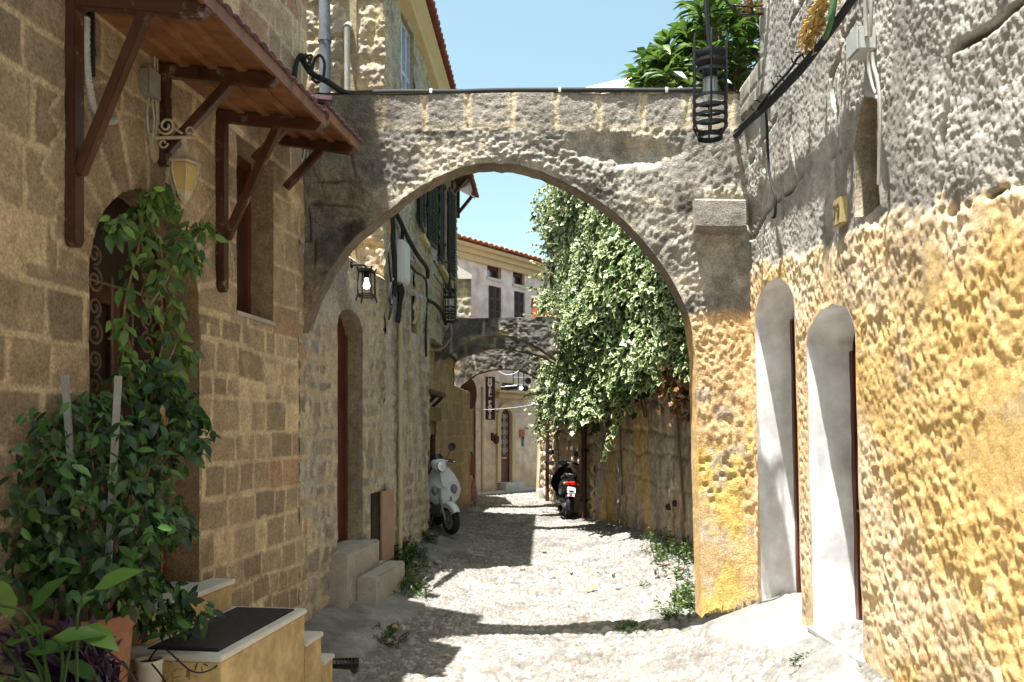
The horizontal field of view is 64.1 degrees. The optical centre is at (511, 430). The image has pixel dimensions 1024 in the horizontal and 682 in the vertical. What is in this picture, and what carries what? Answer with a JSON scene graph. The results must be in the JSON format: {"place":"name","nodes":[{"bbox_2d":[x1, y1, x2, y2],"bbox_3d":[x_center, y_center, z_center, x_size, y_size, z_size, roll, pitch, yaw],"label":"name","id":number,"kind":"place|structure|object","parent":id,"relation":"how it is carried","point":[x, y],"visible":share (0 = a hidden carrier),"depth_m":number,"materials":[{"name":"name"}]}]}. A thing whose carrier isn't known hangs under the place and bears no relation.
{"place":"outdoors","nodes":[
{"label":"outdoors","id":0,"kind":"place"},
{"bbox_2d":[0,356,225,681],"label":"potted tree","id":1,"kind":"object","parent":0,"point":[59,551],"visible":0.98,"depth_m":3.91,"materials":[{"name":"green plant"}]},
{"bbox_2d":[135,647,222,681],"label":"pot","id":2,"kind":"object","parent":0,"point":[149,668],"visible":0.99,"depth_m":4.25,"materials":[{"name":"ceramic"}]},
{"bbox_2d":[433,0,759,259],"label":"sky","id":3,"kind":"structure","parent":0,"point":[489,43],"materials":[{"name":"blue"}]},
{"bbox_2d":[304,491,892,681],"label":"street","id":4,"kind":"structure","parent":0,"point":[489,610],"depth_m":7.82,"materials":[{"name":"grey stone"}]},
{"bbox_2d":[0,614,137,681],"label":"purple plant","id":5,"kind":"object","parent":4,"relation":"on","point":[99,661],"visible":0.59,"depth_m":3.44,"materials":[{"name":"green plant"}]},
{"bbox_2d":[0,563,143,681],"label":"broad leaf plant","id":6,"kind":"object","parent":4,"relation":"on","point":[98,635],"visible":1,"depth_m":3.29,"materials":[{"name":"plant"}]},
{"bbox_2d":[0,0,307,681],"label":"stone house","id":7,"kind":"structure","parent":4,"relation":"on","point":[243,501],"depth_m":5.35,"materials":[{"name":"brown stone"}]},
{"bbox_2d":[88,12,95,76],"bbox_3d":[-2.199,-2.022,4.285,0.041,0.329,0.041,0,0,22],"label":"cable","id":8,"kind":"object","parent":7,"relation":"attached to","point":[91,15],"visible":0.61,"depth_m":4.27,"materials":[{"name":"rubber"}]},
{"bbox_2d":[84,15,117,124],"bbox_3d":[-2.176,-1.875,4.332,0.071,0.503,0.292,0,0,0],"label":"conduit","id":9,"kind":"object","parent":7,"relation":"attached to","point":[89,90],"visible":0.71,"depth_m":4.20,"materials":[{"name":"grey plastic"}]},
{"bbox_2d":[89,198,165,584],"bbox_3d":[-2.389,-0.129,4.901,0.139,2.570,1.138,0,0,8],"label":"door","id":10,"kind":"structure","parent":7,"relation":"in","point":[104,281],"depth_m":4.86,"materials":[{"name":"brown wood"}]},
{"bbox_2d":[140,56,160,140],"bbox_3d":[-2.122,-1.973,4.831,0.068,0.521,0.178,0,0,8],"label":"junction box","id":11,"kind":"object","parent":7,"relation":"attached to","point":[150,83],"visible":1,"depth_m":4.80,"materials":[{"name":"grey plastic"}]},
{"bbox_2d":[99,182,228,427],"bbox_3d":[-2.024,-0.742,4.741,0.480,1.457,0.932,0,0,0],"label":"climbing vine","id":12,"kind":"object","parent":7,"relation":"attached to","point":[118,231],"visible":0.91,"depth_m":4.74,"materials":[{"name":"green plant"}]},
{"bbox_2d":[148,115,200,203],"bbox_3d":[-2.003,-1.620,4.883,0.302,0.529,0.182,0,0,0],"label":"wall lantern","id":13,"kind":"object","parent":7,"relation":"attached to","point":[184,164],"depth_m":4.86,"materials":[{"name":"beige metal"}]},
{"bbox_2d":[64,0,328,292],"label":"wooden awning","id":14,"kind":"object","parent":7,"relation":"attached to","point":[224,60],"visible":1,"depth_m":4.68,"materials":[{"name":"brown wood"}]},
{"bbox_2d":[236,155,275,325],"bbox_3d":[-2.084,-1.502,6.288,0.272,1.315,0.670,0,0,8],"label":"window","id":15,"kind":"structure","parent":7,"relation":"in","point":[243,241],"depth_m":6.53,"materials":[{"name":"brown wood"}]},
{"bbox_2d":[296,0,299,77],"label":"wire","id":16,"kind":"object","parent":7,"relation":"attached to","point":[299,34],"visible":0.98,"depth_m":7.00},
{"bbox_2d":[251,94,362,190],"bbox_3d":[-1.587,-2.237,6.353,0.724,0.546,0.892,0,0,8],"label":"wooden awning","id":17,"kind":"object","parent":7,"relation":"attached to","point":[336,134],"visible":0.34,"depth_m":6.58,"materials":[{"name":"brown wood"}]},
{"bbox_2d":[292,53,325,83],"bbox_3d":[-1.724,-3.077,6.951,0.288,0.262,0.038,0,0,0],"label":"cable loop","id":18,"kind":"object","parent":7,"relation":"attached to","point":[304,56],"visible":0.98,"depth_m":6.94,"materials":[{"name":"black rubber"}]},
{"bbox_2d":[124,578,334,681],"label":"stoop","id":19,"kind":"object","parent":4,"relation":"on","point":[286,648],"visible":0.58,"depth_m":5.01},
{"bbox_2d":[148,607,293,651],"bbox_3d":[-1.727,1.192,4.980,0.410,0.014,1.040,0,0,8],"label":"doormat","id":20,"kind":"object","parent":19,"relation":"on","point":[236,624],"visible":0.94,"depth_m":4.88,"materials":[{"name":"rubber"}]},
{"bbox_2d":[332,657,358,671],"bbox_3d":[-1.352,1.885,6.585,0.238,0.066,0.227,0,0,-9],"label":"drain grate","id":21,"kind":"object","parent":4,"relation":"on","point":[352,665],"visible":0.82,"depth_m":6.51,"materials":[{"name":"black metal"}]},
{"bbox_2d":[298,228,393,622],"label":"stone wall","id":22,"kind":"structure","parent":4,"relation":"on","point":[343,445],"depth_m":8.71,"materials":[{"name":"beige stone"}]},
{"bbox_2d":[337,316,347,542],"bbox_3d":[-1.877,-0.018,8.481,0.095,2.455,0.808,0,0,8],"label":"door","id":23,"kind":"structure","parent":22,"relation":"in","point":[342,373],"depth_m":8.80,"materials":[{"name":"brown wood"}]},
{"bbox_2d":[350,261,377,302],"bbox_3d":[-1.536,-1.535,8.438,0.264,0.416,0.187,0,0,8],"label":"wall lantern","id":24,"kind":"object","parent":22,"relation":"attached to","point":[366,272],"depth_m":8.41,"materials":[{"name":"black metal"}]},
{"bbox_2d":[370,493,371,538],"bbox_3d":[-1.646,1.110,9.283,0.020,0.800,0.302,0,0,8],"label":"hatch door","id":25,"kind":"structure","parent":22,"relation":"in","point":[371,493],"depth_m":9.42,"materials":[{"name":"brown wood"}]},
{"bbox_2d":[380,489,393,559],"bbox_3d":[-1.462,1.105,9.593,0.020,0.810,0.367,0,0,14],"label":"hatch door","id":26,"kind":"structure","parent":22,"relation":"in","point":[386,497],"depth_m":9.58,"materials":[{"name":"brown wood"}]},
{"bbox_2d":[328,539,404,608],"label":"stone steps","id":27,"kind":"structure","parent":4,"relation":"on","point":[360,571],"depth_m":8.13,"materials":[{"name":"stone"}]},
{"bbox_2d":[372,621,408,647],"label":"weed","id":28,"kind":"object","parent":4,"relation":"on","point":[392,631],"visible":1,"depth_m":7.35,"materials":[{"name":"green plant"}]},
{"bbox_2d":[306,0,478,561],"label":"stone house","id":29,"kind":"structure","parent":4,"relation":"on","point":[397,44],"depth_m":10.78,"materials":[{"name":"beige stone"}]},
{"bbox_2d":[318,0,331,92],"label":"drainpipe","id":30,"kind":"object","parent":29,"relation":"attached to","point":[324,39],"visible":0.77,"depth_m":9.56,"materials":[{"name":"metal"}]},
{"bbox_2d":[343,22,352,89],"bbox_3d":[-1.945,-3.779,9.702,0.100,2.158,0.154,0,0,0],"label":"pipe","id":31,"kind":"object","parent":29,"relation":"attached to","point":[347,27],"visible":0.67,"depth_m":9.63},
{"bbox_2d":[387,216,404,322],"bbox_3d":[-1.409,-1.985,9.943,0.064,1.387,0.739,0,0,6],"label":"cable bundle","id":32,"kind":"object","parent":29,"relation":"attached to","point":[399,290],"visible":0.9,"depth_m":9.83,"materials":[{"name":"rubber"}]},
{"bbox_2d":[397,321,402,555],"bbox_3d":[-1.387,0.194,10.185,0.074,3.111,0.141,0,0,0],"label":"drainpipe","id":33,"kind":"object","parent":29,"relation":"attached to","point":[400,431],"visible":0.85,"depth_m":10.12,"materials":[{"name":"brown metal"}]},
{"bbox_2d":[397,239,409,285],"bbox_3d":[-1.360,-2.105,10.268,0.102,0.524,0.301,0,0,8],"label":"electric box","id":34,"kind":"object","parent":29,"relation":"attached to","point":[403,262],"visible":0.98,"depth_m":10.12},
{"bbox_2d":[401,20,409,88],"bbox_3d":[-1.439,-4.669,10.699,0.050,1.308,0.703,0,0,8],"label":"window","id":35,"kind":"structure","parent":29,"relation":"in","point":[405,36],"depth_m":10.78,"materials":[{"name":"white wood"}]},
{"bbox_2d":[395,213,429,278],"bbox_3d":[-1.284,-2.442,10.720,0.125,0.506,2.186,0,0,6],"label":"cable","id":36,"kind":"object","parent":29,"relation":"attached to","point":[411,244],"visible":0.86,"depth_m":10.51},
{"bbox_2d":[410,264,427,356],"bbox_3d":[-1.259,-1.692,10.927,0.084,1.285,1.571,0,0,5],"label":"cable","id":37,"kind":"object","parent":29,"relation":"attached to","point":[419,274],"visible":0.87,"depth_m":11.60,"materials":[{"name":"black rubber"}]},
{"bbox_2d":[419,232,429,247],"bbox_3d":[-1.310,-2.758,11.871,0.160,0.066,0.691,0,0,2],"label":"window","id":38,"kind":"structure","parent":29,"relation":"in","point":[423,237],"depth_m":11.73,"materials":[{"name":"beige wood"}]},
{"bbox_2d":[428,298,446,325],"bbox_3d":[-1.172,-1.889,12.855,0.057,0.190,2.274,0,0,2],"label":"cable","id":39,"kind":"object","parent":29,"relation":"attached to","point":[436,305],"visible":0.95,"depth_m":13.12,"materials":[{"name":"black rubber"}]},
{"bbox_2d":[433,260,447,292],"bbox_3d":[-1.104,-2.424,13.428,0.086,0.284,2.202,0,0,2],"label":"iron bracket","id":40,"kind":"object","parent":29,"relation":"attached to","point":[446,286],"visible":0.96,"depth_m":13.09,"materials":[{"name":"black metal"}]},
{"bbox_2d":[430,324,451,350],"bbox_3d":[-1.173,-1.578,13.888,0.196,0.505,0.663,0,0,20],"label":"cable","id":41,"kind":"object","parent":29,"relation":"attached to","point":[447,341],"visible":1,"depth_m":14.06,"materials":[{"name":"grey rubber"}]},
{"bbox_2d":[439,261,448,280],"bbox_3d":[-1.234,-3.564,14.293,0.190,1.678,1.130,0,0,2],"label":"window","id":42,"kind":"structure","parent":29,"relation":"in","point":[441,266],"depth_m":14.10,"materials":[{"name":"beige wood"}]},
{"bbox_2d":[440,260,456,322],"bbox_3d":[-1.116,-2.385,13.981,0.348,1.077,0.212,0,0,-20],"label":"cage lamp","id":43,"kind":"object","parent":29,"relation":"attached to","point":[448,295],"visible":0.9,"depth_m":13.97,"materials":[{"name":"black metal"}]},
{"bbox_2d":[392,535,430,574],"bbox_3d":[-1.329,1.510,10.108,0.732,0.423,1.092,0,0,0],"label":"weed","id":44,"kind":"object","parent":4,"relation":"on","point":[406,555],"visible":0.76,"depth_m":10.02,"materials":[{"name":"green plant"}]},
{"bbox_2d":[393,566,436,598],"bbox_3d":[-1.174,1.691,9.114,0.579,0.252,1.052,0,0,-16],"label":"weed","id":45,"kind":"object","parent":4,"relation":"on","point":[416,587],"visible":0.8,"depth_m":9.01,"materials":[{"name":"green plant"}]},
{"bbox_2d":[421,529,440,543],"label":"weed","id":46,"kind":"object","parent":4,"relation":"on","point":[431,537],"visible":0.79,"depth_m":11.43,"materials":[{"name":"green plant"}]},
{"bbox_2d":[428,443,460,534],"bbox_3d":[-1.209,0.875,12.774,0.695,1.350,1.875,-4,1,-12],"label":"scooter","id":47,"kind":"object","parent":4,"relation":"on","point":[444,487],"visible":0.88,"depth_m":12.25,"materials":[{"name":"metal"}]},
{"bbox_2d":[428,345,475,523],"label":"stone house","id":48,"kind":"structure","parent":4,"relation":"on","point":[452,414],"depth_m":16.43,"materials":[{"name":"beige stone"}]},
{"bbox_2d":[456,266,471,388],"bbox_3d":[-1.875,-2.700,20.690,1.850,4.200,2.620,0,0,0],"label":"stone annex","id":49,"kind":"object","parent":48,"relation":"on","point":[464,294],"visible":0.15,"depth_m":19.44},
{"bbox_2d":[464,377,476,408],"bbox_3d":[-1.083,-0.889,19.325,0.505,0.753,0.050,0,0,0],"label":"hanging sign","id":50,"kind":"object","parent":48,"relation":"attached to","point":[470,386],"visible":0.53,"depth_m":19.30,"materials":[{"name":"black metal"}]},
{"bbox_2d":[470,452,473,474],"bbox_3d":[-0.944,0.774,19.304,0.106,0.546,0.049,0,0,0],"label":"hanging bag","id":51,"kind":"object","parent":48,"relation":"hanging from","point":[472,467],"visible":1,"depth_m":19.29,"materials":[{"name":"red fabric"}]},
{"bbox_2d":[452,338,558,384],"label":"stone arch","id":52,"kind":"structure","parent":48,"relation":"attached to","point":[496,343],"depth_m":16.70,"materials":[{"name":"grey stone"}]},
{"bbox_2d":[454,349,561,402],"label":"stone arch","id":53,"kind":"structure","parent":48,"relation":"on","point":[468,368],"depth_m":18.90,"materials":[{"name":"grey stone"}]},
{"bbox_2d":[501,371,530,390],"bbox_3d":[0.097,-1.241,19.608,0.736,0.603,0.224,0,0,0],"label":"floodlight cluster","id":54,"kind":"object","parent":53,"relation":"attached to","point":[514,386],"visible":0.96,"depth_m":19.55,"materials":[{"name":"black metal"}]},
{"bbox_2d":[434,317,601,408],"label":"stone arch","id":55,"kind":"structure","parent":48,"relation":"on","point":[535,332],"depth_m":14.20,"materials":[{"name":"grey stone"}]},
{"bbox_2d":[471,475,477,500],"bbox_3d":[-0.922,1.363,19.506,0.208,0.634,0.104,0,0,0],"label":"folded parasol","id":56,"kind":"object","parent":4,"relation":"on","point":[473,492],"visible":0.94,"depth_m":19.48,"materials":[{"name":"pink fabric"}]},
{"bbox_2d":[456,233,552,491],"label":"plastered house","id":57,"kind":"structure","parent":4,"relation":"on","point":[500,281],"depth_m":24.86,"materials":[{"name":"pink paint"}]},
{"bbox_2d":[485,376,498,419],"bbox_3d":[-0.574,-0.942,24.148,0.281,1.293,0.944,0,0,8],"label":"hotel sign","id":58,"kind":"object","parent":57,"relation":"attached to","point":[490,394],"visible":0.95,"depth_m":23.70,"materials":[{"name":"black metal"}]},
{"bbox_2d":[488,286,499,317],"bbox_3d":[-0.560,-3.784,24.622,0.058,1.159,0.567,0,0,37],"label":"window","id":59,"kind":"structure","parent":57,"relation":"in","point":[493,292],"depth_m":24.58,"materials":[{"name":"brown wood"}]},
{"bbox_2d":[486,265,502,282],"bbox_3d":[-0.604,-4.736,24.617,0.260,0.485,0.748,0,0,37],"label":"window","id":60,"kind":"structure","parent":57,"relation":"in","point":[492,272],"depth_m":24.70,"materials":[{"name":"brown wood"}]},
{"bbox_2d":[491,433,498,443],"bbox_3d":[-0.497,0.232,24.412,0.261,0.340,0.190,0,0,36],"label":"wall lamp","id":61,"kind":"object","parent":57,"relation":"attached to","point":[495,438],"visible":1,"depth_m":24.34,"materials":[{"name":"brown metal"}]},
{"bbox_2d":[474,405,528,409],"bbox_3d":[-0.176,-0.583,20.042,1.830,0.161,0.030,0,0,-37],"label":"wire","id":62,"kind":"object","parent":57,"relation":"attached to","point":[493,409],"visible":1,"depth_m":19.77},
{"bbox_2d":[501,409,508,481],"bbox_3d":[-0.261,0.445,25.036,0.096,2.247,0.563,0,0,37],"label":"door","id":63,"kind":"structure","parent":57,"relation":"in","point":[505,415],"depth_m":25.06,"materials":[{"name":"brown wood"}]},
{"bbox_2d":[514,291,522,316],"bbox_3d":[0.187,-3.819,25.600,0.058,1.110,0.501,0,0,37],"label":"window","id":64,"kind":"structure","parent":57,"relation":"in","point":[518,296],"depth_m":25.58,"materials":[{"name":"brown wood"}]},
{"bbox_2d":[512,272,525,288],"bbox_3d":[0.149,-4.717,25.601,0.260,0.488,0.711,0,0,37],"label":"window","id":65,"kind":"structure","parent":57,"relation":"in","point":[517,277],"depth_m":25.69,"materials":[{"name":"brown wood"}]},
{"bbox_2d":[519,429,524,436],"bbox_3d":[0.312,0.082,25.659,0.030,0.240,0.260,0,0,37],"label":"wall plaque","id":66,"kind":"object","parent":57,"relation":"attached to","point":[521,432],"depth_m":25.61,"materials":[{"name":"ceramic"}]},
{"bbox_2d":[477,487,535,495],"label":"kerb","id":67,"kind":"structure","parent":4,"relation":"on","point":[496,492],"depth_m":24.23,"materials":[{"name":"stone"}]},
{"bbox_2d":[302,91,756,617],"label":"stone arch","id":68,"kind":"structure","parent":4,"relation":"on","point":[657,182],"depth_m":7.20,"materials":[{"name":"beige stone"}]},
{"bbox_2d":[297,148,307,165],"bbox_3d":[-1.812,-2.441,7.082,0.010,0.390,0.248,0,0,8],"label":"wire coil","id":69,"kind":"object","parent":68,"relation":"attached to","point":[300,155],"visible":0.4,"depth_m":7.02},
{"bbox_2d":[300,58,701,94],"bbox_3d":[-0.085,-3.090,7.244,3.524,0.270,0.272,0,0,-4],"label":"conduit","id":70,"kind":"object","parent":68,"relation":"on","point":[333,86],"visible":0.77,"depth_m":7.25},
{"bbox_2d":[536,434,541,488],"bbox_3d":[0.769,0.960,22.974,0.149,1.729,0.262,0,0,22],"label":"leaning board","id":71,"kind":"object","parent":4,"relation":"on","point":[539,471],"visible":0.71,"depth_m":22.94,"materials":[{"name":"beige wood"}]},
{"bbox_2d":[536,488,544,498],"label":"stone block","id":72,"kind":"structure","parent":4,"relation":"on","point":[539,492],"depth_m":22.25,"materials":[{"name":"white stone"}]},
{"bbox_2d":[530,296,553,378],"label":"orange house","id":73,"kind":"structure","parent":4,"relation":"on","point":[534,308],"depth_m":21.80,"materials":[{"name":"orange paint"}]},
{"bbox_2d":[547,449,578,516],"bbox_3d":[1.092,1.089,17.255,0.703,1.350,1.889,4,0,-4],"label":"scooter","id":74,"kind":"object","parent":4,"relation":"on","point":[564,484],"visible":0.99,"depth_m":16.79,"materials":[{"name":"metal"}]},
{"bbox_2d":[538,78,676,518],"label":"stone house","id":75,"kind":"structure","parent":4,"relation":"on","point":[570,445],"depth_m":18.52,"materials":[{"name":"beige stone"}]},
{"bbox_2d":[545,421,548,500],"bbox_3d":[0.954,0.300,20.913,0.233,3.000,0.124,0,0,0],"label":"drainpipe","id":76,"kind":"object","parent":75,"relation":"attached to","point":[546,471],"visible":0.65,"depth_m":20.87,"materials":[{"name":"black metal"}]},
{"bbox_2d":[581,424,588,517],"bbox_3d":[1.426,-0.197,16.446,0.288,4.207,0.134,0,0,-10],"label":"drainpipe","id":77,"kind":"object","parent":75,"relation":"attached to","point":[584,499],"visible":0.45,"depth_m":16.40,"materials":[{"name":"black metal"}]},
{"bbox_2d":[521,182,689,513],"bbox_3d":[1.283,-2.477,14.250,1.471,7.160,12.580,0,0,-8],"label":"ivy","id":78,"kind":"object","parent":75,"relation":"attached to","point":[636,330],"visible":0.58,"depth_m":12.76,"materials":[{"name":"green plant"}]},
{"bbox_2d":[597,570,651,632],"bbox_3d":[1.301,1.833,8.998,0.636,0.226,2.522,0,0,0],"label":"weed","id":79,"kind":"object","parent":4,"relation":"on","point":[632,623],"visible":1,"depth_m":7.95,"materials":[{"name":"green plant"}]},
{"bbox_2d":[593,271,693,553],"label":"garden wall","id":80,"kind":"structure","parent":4,"relation":"on","point":[651,497],"depth_m":12.61,"materials":[{"name":"stone"}]},
{"bbox_2d":[639,525,693,579],"bbox_3d":[2.054,1.539,10.413,0.752,0.436,2.332,0,0,0],"label":"weed","id":81,"kind":"object","parent":4,"relation":"on","point":[672,548],"visible":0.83,"depth_m":10.42,"materials":[{"name":"green plant"}]},
{"bbox_2d":[667,575,677,578],"bbox_3d":[1.891,1.722,9.628,0.144,0.052,0.107,0,0,0],"label":"stone","id":82,"kind":"object","parent":4,"relation":"on","point":[670,576],"visible":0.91,"depth_m":9.59,"materials":[{"name":"beige stone"}]},
{"bbox_2d":[653,574,694,610],"bbox_3d":[1.894,1.710,8.561,0.669,0.293,0.951,0,0,38],"label":"weed","id":83,"kind":"object","parent":4,"relation":"on","point":[685,593],"visible":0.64,"depth_m":8.52,"materials":[{"name":"green plant"}]},
{"bbox_2d":[648,604,707,620],"bbox_3d":[1.672,1.825,8.232,0.548,0.134,0.593,0,0,0],"label":"weed","id":84,"kind":"object","parent":4,"relation":"on","point":[675,614],"visible":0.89,"depth_m":8.20,"materials":[{"name":"green plant"}]},
{"bbox_2d":[615,0,760,91],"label":"loquat tree","id":85,"kind":"object","parent":4,"relation":"on","point":[665,64],"visible":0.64,"depth_m":9.28,"materials":[{"name":"green plant"}]},
{"bbox_2d":[788,649,812,669],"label":"weed","id":86,"kind":"object","parent":4,"relation":"on","point":[797,659],"visible":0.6,"depth_m":5.44,"materials":[{"name":"green plant"}]},
{"bbox_2d":[739,0,1023,681],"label":"plastered house","id":87,"kind":"structure","parent":4,"relation":"on","point":[887,353],"depth_m":4.48,"materials":[{"name":"paint"}]},
{"bbox_2d":[692,0,727,142],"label":"cage lamp","id":88,"kind":"object","parent":87,"relation":"attached to","point":[709,59],"visible":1,"depth_m":6.39,"materials":[{"name":"black metal"}]},
{"bbox_2d":[725,0,763,17],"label":"hanging basket","id":89,"kind":"object","parent":87,"relation":"attached to","point":[749,4],"visible":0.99,"depth_m":6.57,"materials":[{"name":"metal"}]},
{"bbox_2d":[733,0,856,137],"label":"cable bundle","id":90,"kind":"object","parent":87,"relation":"attached to","point":[783,87],"visible":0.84,"depth_m":5.69,"materials":[{"name":"rubber"}]},
{"bbox_2d":[765,110,776,218],"bbox_3d":[2.010,-2.071,6.338,0.033,0.879,0.190,0,0,-6],"label":"cable","id":91,"kind":"object","parent":90,"relation":"hanging from","point":[768,166],"visible":1,"depth_m":6.39,"materials":[{"name":"black plastic"}]},
{"bbox_2d":[794,0,839,55],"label":"dried bouquet","id":92,"kind":"object","parent":90,"relation":"attached to","point":[814,21],"visible":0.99,"depth_m":5.11,"materials":[{"name":"yellow plant"}]},
{"bbox_2d":[790,319,800,592],"bbox_3d":[2.447,0.318,6.569,0.106,2.543,0.997,0,0,0],"label":"door","id":93,"kind":"structure","parent":87,"relation":"in","point":[792,322],"depth_m":7.00,"materials":[{"name":"brown wood"}]},
{"bbox_2d":[833,196,847,226],"bbox_3d":[2.075,-1.382,5.167,0.060,0.170,0.121,0,0,0],"label":"house number plaque","id":94,"kind":"object","parent":87,"relation":"attached to","point":[840,211],"visible":1,"depth_m":5.12,"materials":[{"name":"yellow ceramic"}]},
{"bbox_2d":[849,346,862,619],"bbox_3d":[2.459,0.292,5.430,0.177,2.235,0.840,0,0,0],"label":"door","id":95,"kind":"structure","parent":87,"relation":"in","point":[852,354],"depth_m":5.79,"materials":[{"name":"brown wood"}]},
{"bbox_2d":[846,0,881,184],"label":"junction box","id":96,"kind":"object","parent":87,"relation":"attached to","point":[860,42],"visible":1,"depth_m":4.62,"materials":[{"name":"white plastic"}]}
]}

